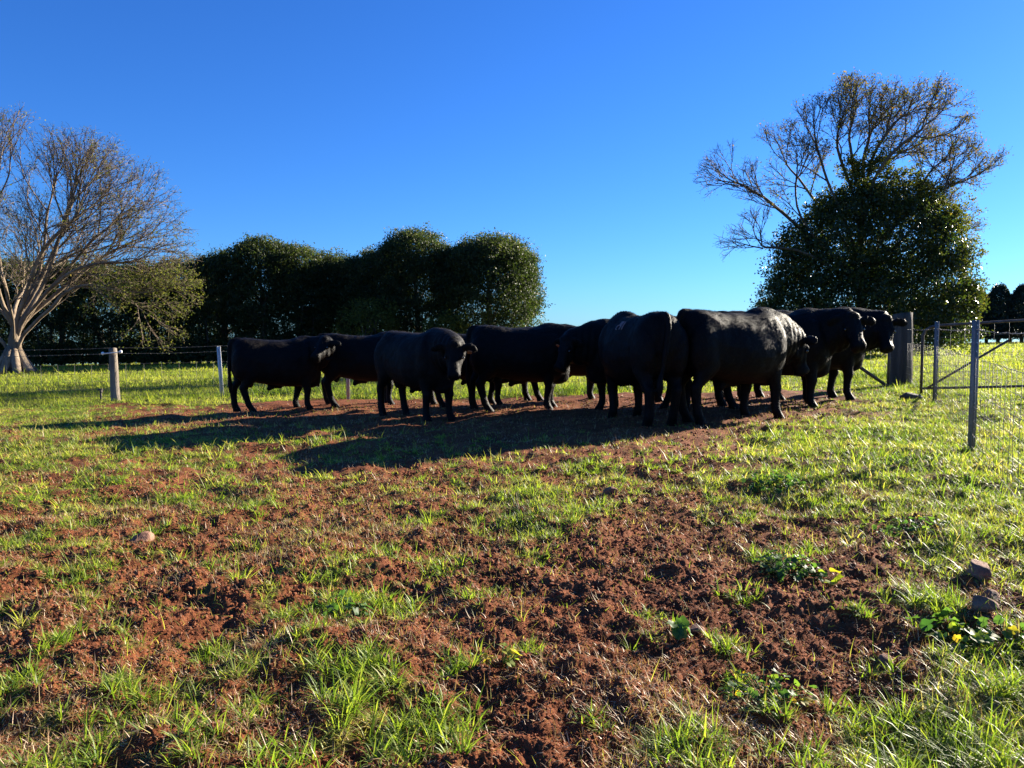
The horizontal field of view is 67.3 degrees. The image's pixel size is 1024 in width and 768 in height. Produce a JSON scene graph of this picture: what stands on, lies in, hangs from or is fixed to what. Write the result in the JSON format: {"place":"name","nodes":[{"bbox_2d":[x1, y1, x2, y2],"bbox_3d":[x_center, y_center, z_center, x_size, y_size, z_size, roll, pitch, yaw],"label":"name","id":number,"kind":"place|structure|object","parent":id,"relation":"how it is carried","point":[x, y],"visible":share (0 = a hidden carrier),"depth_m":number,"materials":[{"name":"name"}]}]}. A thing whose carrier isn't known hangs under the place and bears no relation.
{"place":"outdoors","nodes":[
{"label":"outdoors","id":0,"kind":"place"},
{"bbox_2d":[0,341,1023,767],"bbox_3d":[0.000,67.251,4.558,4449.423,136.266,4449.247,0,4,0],"label":"ground","id":1,"kind":"structure","parent":0,"point":[576,587],"depth_m":3.83,"materials":[{"name":"red soil"}]},
{"bbox_2d":[0,277,14,340],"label":"evergreen tree","id":2,"kind":"object","parent":1,"relation":"on","point":[3,328],"visible":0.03,"depth_m":65.25,"materials":[{"name":"green plant"}]},
{"bbox_2d":[0,255,71,365],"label":"evergreen tree","id":3,"kind":"object","parent":1,"relation":"on","point":[6,336],"visible":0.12,"depth_m":63.28,"materials":[{"name":"green plant"}]},
{"bbox_2d":[4,257,105,366],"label":"evergreen tree","id":4,"kind":"object","parent":1,"relation":"on","point":[40,351],"visible":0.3,"depth_m":61.96,"materials":[{"name":"green plant"}]},
{"bbox_2d":[45,255,138,365],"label":"evergreen tree","id":5,"kind":"object","parent":1,"relation":"on","point":[78,301],"visible":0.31,"depth_m":61.70,"materials":[{"name":"green plant"}]},
{"bbox_2d":[0,100,209,373],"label":"bare tree","id":6,"kind":"object","parent":1,"relation":"on","point":[30,305],"visible":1,"depth_m":43.48,"materials":[{"name":"brown plant"}]},
{"bbox_2d":[101,348,121,400],"bbox_3d":[-8.386,-0.132,16.233,0.443,1.270,0.227,0,4,0],"label":"wooden fence post","id":7,"kind":"object","parent":1,"relation":"on","point":[114,377],"visible":0.9,"depth_m":16.18,"materials":[{"name":"wood"}]},
{"bbox_2d":[0,346,886,398],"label":"wire fence","id":8,"kind":"object","parent":7,"relation":"attached to","point":[126,388],"visible":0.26,"depth_m":16.26,"materials":[{"name":"grey metal"}]},
{"bbox_2d":[87,261,183,364],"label":"evergreen tree","id":9,"kind":"object","parent":1,"relation":"on","point":[110,337],"visible":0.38,"depth_m":60.89,"materials":[{"name":"green plant"}]},
{"bbox_2d":[130,531,154,542],"bbox_3d":[-2.240,0.934,4.658,0.113,0.082,0.153,-3,-1,14],"label":"rock","id":10,"kind":"object","parent":1,"relation":"on","point":[145,536],"visible":0.8,"depth_m":4.63,"materials":[{"name":"beige stone"}]},
{"bbox_2d":[130,249,220,363],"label":"evergreen tree","id":11,"kind":"object","parent":1,"relation":"on","point":[171,357],"visible":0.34,"depth_m":60.54,"materials":[{"name":"green plant"}]},
{"bbox_2d":[173,245,262,362],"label":"evergreen tree","id":12,"kind":"object","parent":1,"relation":"on","point":[210,264],"visible":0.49,"depth_m":59.70,"materials":[{"name":"green plant"}]},
{"bbox_2d":[217,346,223,396],"bbox_3d":[-6.461,-0.222,17.044,0.081,1.220,0.071,-4,5,-25],"label":"steel fence post","id":13,"kind":"object","parent":1,"relation":"on","point":[220,369],"visible":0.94,"depth_m":17.01,"materials":[{"name":"metal"}]},
{"bbox_2d":[209,232,307,361],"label":"evergreen tree","id":14,"kind":"object","parent":1,"relation":"on","point":[258,250],"visible":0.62,"depth_m":58.87,"materials":[{"name":"green plant"}]},
{"bbox_2d":[227,335,340,411],"bbox_3d":[-3.926,-0.187,13.234,1.843,1.329,1.025,-2,4,-24],"label":"bull","id":15,"kind":"object","parent":1,"relation":"on","point":[298,363],"visible":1,"depth_m":13.06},
{"bbox_2d":[252,238,338,339],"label":"evergreen tree","id":16,"kind":"object","parent":1,"relation":"on","point":[304,254],"visible":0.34,"depth_m":59.98,"materials":[{"name":"green plant"}]},
{"bbox_2d":[289,246,370,335],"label":"evergreen tree","id":17,"kind":"object","parent":1,"relation":"on","point":[333,274],"visible":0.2,"depth_m":61.33,"materials":[{"name":"green plant"}]},
{"bbox_2d":[306,590,373,618],"bbox_3d":[-0.757,0.973,3.384,0.295,0.112,0.251,0,4,0],"label":"leafy weed","id":18,"kind":"object","parent":1,"relation":"on","point":[334,607],"visible":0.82,"depth_m":3.36,"materials":[{"name":"green plant"}]},
{"bbox_2d":[346,378,349,398],"bbox_3d":[-3.254,-0.178,15.226,0.072,1.200,0.064,-2,4,-25],"label":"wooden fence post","id":19,"kind":"object","parent":1,"relation":"on","point":[347,388],"visible":0.34,"depth_m":15.22,"materials":[{"name":"wood"}]},
{"bbox_2d":[317,331,394,406],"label":"bull","id":20,"kind":"object","parent":1,"relation":"on","point":[353,357],"visible":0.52,"depth_m":13.70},
{"bbox_2d":[330,293,403,335],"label":"shrub","id":21,"kind":"object","parent":1,"relation":"on","point":[389,320],"visible":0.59,"depth_m":57.52,"materials":[{"name":"green plant"}]},
{"bbox_2d":[327,244,413,335],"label":"evergreen tree","id":22,"kind":"object","parent":1,"relation":"on","point":[355,267],"visible":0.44,"depth_m":60.48,"materials":[{"name":"green plant"}]},
{"bbox_2d":[382,653,389,662],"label":"rock","id":23,"kind":"object","parent":1,"relation":"on","point":[384,655],"visible":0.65,"depth_m":2.78,"materials":[{"name":"beige stone"}]},
{"bbox_2d":[364,221,468,332],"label":"evergreen tree","id":24,"kind":"object","parent":1,"relation":"on","point":[409,248],"visible":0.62,"depth_m":59.28,"materials":[{"name":"green plant"}]},
{"bbox_2d":[374,327,477,421],"bbox_3d":[-1.290,-0.159,11.452,0.834,1.383,2.137,-3,5,-44],"label":"bull","id":25,"kind":"object","parent":1,"relation":"on","point":[427,362],"visible":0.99,"depth_m":11.13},
{"bbox_2d":[416,308,474,333],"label":"shrub","id":26,"kind":"object","parent":1,"relation":"on","point":[458,326],"visible":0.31,"depth_m":57.28,"materials":[{"name":"green plant"}]},
{"bbox_2d":[430,333,509,406],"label":"bull","id":27,"kind":"object","parent":1,"relation":"on","point":[495,385],"visible":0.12,"depth_m":13.34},
{"bbox_2d":[426,227,555,331],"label":"evergreen tree","id":28,"kind":"object","parent":1,"relation":"on","point":[505,268],"visible":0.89,"depth_m":57.98,"materials":[{"name":"green plant"}]},
{"bbox_2d":[481,642,521,668],"bbox_3d":[-0.041,0.985,2.773,0.157,0.096,0.123,0,4,0],"label":"leafy weed","id":29,"kind":"object","parent":1,"relation":"on","point":[510,653],"visible":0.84,"depth_m":2.76,"materials":[{"name":"green plant"}]},
{"bbox_2d":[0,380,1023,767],"bbox_3d":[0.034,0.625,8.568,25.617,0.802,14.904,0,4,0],"label":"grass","id":30,"kind":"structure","parent":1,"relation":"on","point":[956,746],"depth_m":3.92,"materials":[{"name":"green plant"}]},
{"bbox_2d":[0,395,1023,767],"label":"soil clods","id":31,"kind":"object","parent":1,"relation":"on","point":[368,617],"visible":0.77,"depth_m":3.67,"materials":[{"name":"brown soil"}]},
{"bbox_2d":[0,395,1023,767],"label":"dry straw","id":32,"kind":"object","parent":1,"relation":"on","point":[442,687],"visible":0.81,"depth_m":3.08,"materials":[{"name":"beige plant"}]},
{"bbox_2d":[0,340,1023,407],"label":"field grass","id":33,"kind":"structure","parent":1,"relation":"on","point":[572,388],"depth_m":20.34,"materials":[{"name":"green plant"}]},
{"bbox_2d":[465,322,576,411],"bbox_3d":[0.358,-0.288,12.525,2.264,1.443,0.834,0,4,-4],"label":"bull","id":34,"kind":"object","parent":1,"relation":"on","point":[520,355],"visible":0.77,"depth_m":12.20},
{"bbox_2d":[521,326,594,401],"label":"bull","id":35,"kind":"object","parent":1,"relation":"on","point":[577,370],"visible":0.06,"depth_m":14.05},
{"bbox_2d":[603,486,618,494],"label":"rock","id":36,"kind":"object","parent":1,"relation":"on","point":[608,490],"visible":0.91,"depth_m":5.65,"materials":[{"name":"grey stone"}]},
{"bbox_2d":[553,318,691,409],"bbox_3d":[1.723,-0.298,11.963,2.284,1.457,0.838,-1,4,-11],"label":"bull","id":37,"kind":"object","parent":1,"relation":"on","point":[577,345],"visible":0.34,"depth_m":11.66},
{"bbox_2d":[597,310,689,426],"bbox_3d":[1.731,-0.256,10.632,1.008,1.545,2.366,-1,4,-13],"label":"bull","id":38,"kind":"object","parent":1,"relation":"on","point":[646,354],"visible":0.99,"depth_m":9.69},
{"bbox_2d":[667,615,692,639],"bbox_3d":[0.655,0.959,3.033,0.096,0.099,0.123,-2,4,-29],"label":"leafy weed","id":39,"kind":"object","parent":1,"relation":"on","point":[680,626],"visible":1,"depth_m":3.01,"materials":[{"name":"green plant"}]},
{"bbox_2d":[654,315,739,400],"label":"bull","id":40,"kind":"object","parent":1,"relation":"on","point":[737,390],"visible":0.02,"depth_m":13.46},
{"bbox_2d":[690,624,704,633],"bbox_3d":[0.745,0.992,3.099,0.078,0.047,0.054,-7,17,-38],"label":"rock","id":41,"kind":"object","parent":1,"relation":"on","point":[695,628],"visible":0.91,"depth_m":3.08,"materials":[{"name":"beige stone"}]},
{"bbox_2d":[669,306,817,424],"bbox_3d":[3.142,-0.282,10.457,2.408,1.571,0.914,-2,4,-28],"label":"bull","id":42,"kind":"object","parent":1,"relation":"on","point":[760,346],"visible":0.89,"depth_m":10.04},
{"bbox_2d":[717,668,817,706],"bbox_3d":[0.857,1.015,2.590,0.331,0.135,0.327,0,4,0],"label":"leafy weed","id":43,"kind":"object","parent":1,"relation":"on","point":[777,685],"visible":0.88,"depth_m":2.56,"materials":[{"name":"green plant"}]},
{"bbox_2d":[741,469,809,493],"bbox_3d":[2.040,0.744,6.014,0.518,0.153,0.470,-3,4,-36],"label":"leafy weed","id":44,"kind":"object","parent":1,"relation":"on","point":[775,476],"visible":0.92,"depth_m":5.95,"materials":[{"name":"green plant"}]},
{"bbox_2d":[754,550,827,582],"bbox_3d":[1.412,0.920,3.903,0.361,0.115,0.372,0,4,0],"label":"leafy weed","id":45,"kind":"object","parent":1,"relation":"on","point":[801,572],"visible":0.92,"depth_m":3.86,"materials":[{"name":"green plant"}]},
{"bbox_2d":[710,307,875,408],"bbox_3d":[4.333,-0.415,12.037,2.482,1.590,1.000,1,4,13],"label":"bull","id":46,"kind":"object","parent":1,"relation":"on","point":[836,330],"visible":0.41,"depth_m":11.71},
{"bbox_2d":[753,307,907,399],"bbox_3d":[5.440,-0.539,13.340,2.532,1.629,1.038,0,4,0],"label":"bull","id":47,"kind":"object","parent":1,"relation":"on","point":[848,362],"visible":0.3,"depth_m":13.09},
{"bbox_2d":[824,568,843,584],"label":"leafy weed","id":48,"kind":"object","parent":1,"relation":"on","point":[838,577],"visible":0.83,"depth_m":3.78,"materials":[{"name":"yellow plant"}]},
{"bbox_2d":[690,69,1012,355],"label":"ivy covered tree","id":49,"kind":"object","parent":1,"relation":"on","point":[859,271],"visible":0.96,"depth_m":40.55,"materials":[{"name":"green plant"}]},
{"bbox_2d":[877,654,893,668],"bbox_3d":[1.390,1.033,2.861,0.057,0.046,0.057,14,11,26],"label":"rock","id":50,"kind":"object","parent":1,"relation":"on","point":[883,659],"visible":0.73,"depth_m":2.85,"materials":[{"name":"grey stone"}]},
{"bbox_2d":[887,352,890,385],"bbox_3d":[7.520,-0.501,15.349,0.053,1.380,0.056,0,4,0],"label":"pipe post","id":51,"kind":"object","parent":1,"relation":"on","point":[888,367],"visible":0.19,"depth_m":15.34,"materials":[{"name":"grey metal"}]},
{"bbox_2d":[860,367,888,386],"bbox_3d":[7.160,-0.158,15.270,0.824,0.553,0.064,0,4,-7],"label":"stay pipe","id":52,"kind":"object","parent":51,"relation":"attached to","point":[867,372],"visible":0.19,"depth_m":15.25,"materials":[{"name":"grey metal"}]},
{"bbox_2d":[890,312,912,386],"bbox_3d":[8.001,-0.629,15.787,0.451,1.670,0.445,0,4,0],"label":"corner post","id":53,"kind":"object","parent":1,"relation":"on","point":[900,370],"visible":0.63,"depth_m":15.62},
{"bbox_2d":[871,515,949,536],"bbox_3d":[2.395,0.853,4.640,0.404,0.114,0.407,0,4,0],"label":"leafy weed","id":54,"kind":"object","parent":1,"relation":"on","point":[913,524],"visible":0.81,"depth_m":4.60,"materials":[{"name":"green plant"}]},
{"bbox_2d":[900,392,922,399],"bbox_3d":[6.782,0.233,13.097,0.446,0.172,0.323,8,-1,-38],"label":"rock","id":55,"kind":"object","parent":1,"relation":"on","point":[907,395],"visible":0.68,"depth_m":12.95,"materials":[{"name":"grey stone"}]},
{"bbox_2d":[932,321,939,402],"bbox_3d":[6.717,-0.297,12.212,0.065,1.390,0.057,-2,4,-25],"label":"steel fence post","id":56,"kind":"object","parent":1,"relation":"on","point":[935,361],"visible":0.8,"depth_m":12.20,"materials":[{"name":"metal"}]},
{"bbox_2d":[943,643,961,654],"bbox_3d":[1.690,1.021,2.950,0.066,0.058,0.065,3,5,38],"label":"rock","id":57,"kind":"object","parent":1,"relation":"on","point":[952,644],"visible":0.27,"depth_m":2.94,"materials":[{"name":"grey stone"}]},
{"bbox_2d":[906,607,1001,656],"bbox_3d":[1.751,0.977,3.033,0.300,0.111,0.317,0,4,0],"label":"leafy weed","id":58,"kind":"object","parent":1,"relation":"on","point":[978,637],"visible":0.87,"depth_m":3.03,"materials":[{"name":"green plant"}]},
{"bbox_2d":[920,319,1023,393],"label":"pipe gate","id":59,"kind":"structure","parent":1,"relation":"on","point":[961,324],"depth_m":13.25,"materials":[{"name":"metal"}]},
{"bbox_2d":[967,320,979,451],"bbox_3d":[4.457,0.063,7.445,0.065,1.360,0.057,-2,4,-25],"label":"steel fence post","id":60,"kind":"object","parent":1,"relation":"on","point":[974,368],"visible":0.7,"depth_m":7.44,"materials":[{"name":"metal"}]},
{"bbox_2d":[906,328,1023,503],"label":"wire fence","id":61,"kind":"object","parent":60,"relation":"attached to","point":[938,349],"visible":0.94,"depth_m":7.34,"materials":[{"name":"grey metal"}]},
{"bbox_2d":[964,284,991,339],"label":"pine tree","id":62,"kind":"object","parent":1,"relation":"on","point":[984,319],"visible":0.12,"depth_m":88.45,"materials":[{"name":"green plant"}]},
{"bbox_2d":[966,559,992,581],"bbox_3d":[2.262,0.920,3.735,0.112,0.123,0.155,1,13,25],"label":"rock","id":63,"kind":"object","parent":1,"relation":"on","point":[983,569],"visible":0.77,"depth_m":3.68,"materials":[{"name":"grey stone"}]},
{"bbox_2d":[971,595,998,611],"bbox_3d":[1.988,0.930,3.231,0.104,0.081,0.096,3,5,39],"label":"rock","id":64,"kind":"object","parent":1,"relation":"on","point":[978,601],"visible":0.88,"depth_m":3.20,"materials":[{"name":"grey stone"}]},
{"bbox_2d":[979,293,995,342],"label":"pine tree","id":65,"kind":"object","parent":1,"relation":"on","point":[986,340],"visible":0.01,"depth_m":94.66,"materials":[{"name":"green plant"}]},
{"bbox_2d":[981,589,1000,601],"bbox_3d":[2.135,0.957,3.439,0.083,0.074,0.103,12,16,39],"label":"rock","id":66,"kind":"object","parent":1,"relation":"on","point":[992,594],"visible":0.47,"depth_m":3.42,"materials":[{"name":"grey stone"}]},
{"bbox_2d":[982,282,1014,341],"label":"pine tree","id":67,"kind":"object","parent":1,"relation":"on","point":[1000,296],"visible":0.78,"depth_m":87.72,"materials":[{"name":"green plant"}]},
{"bbox_2d":[975,615,1023,641],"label":"leafy weed","id":68,"kind":"object","parent":1,"relation":"on","point":[982,622],"visible":0.67,"depth_m":3.02,"materials":[{"name":"green plant"}]},
{"bbox_2d":[1000,307,1019,342],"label":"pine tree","id":69,"kind":"object","parent":1,"relation":"on","point":[1010,339],"visible":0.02,"depth_m":93.23,"materials":[{"name":"green plant"}]},
{"bbox_2d":[1004,283,1023,342],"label":"pine tree","id":70,"kind":"object","parent":1,"relation":"on","point":[1017,301],"visible":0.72,"depth_m":87.05,"materials":[{"name":"green plant"}]},
{"bbox_2d":[0,0,1023,365],"label":"sky","id":71,"kind":"structure","parent":0,"point":[579,129],"materials":[{"name":"blue"}]}
]}

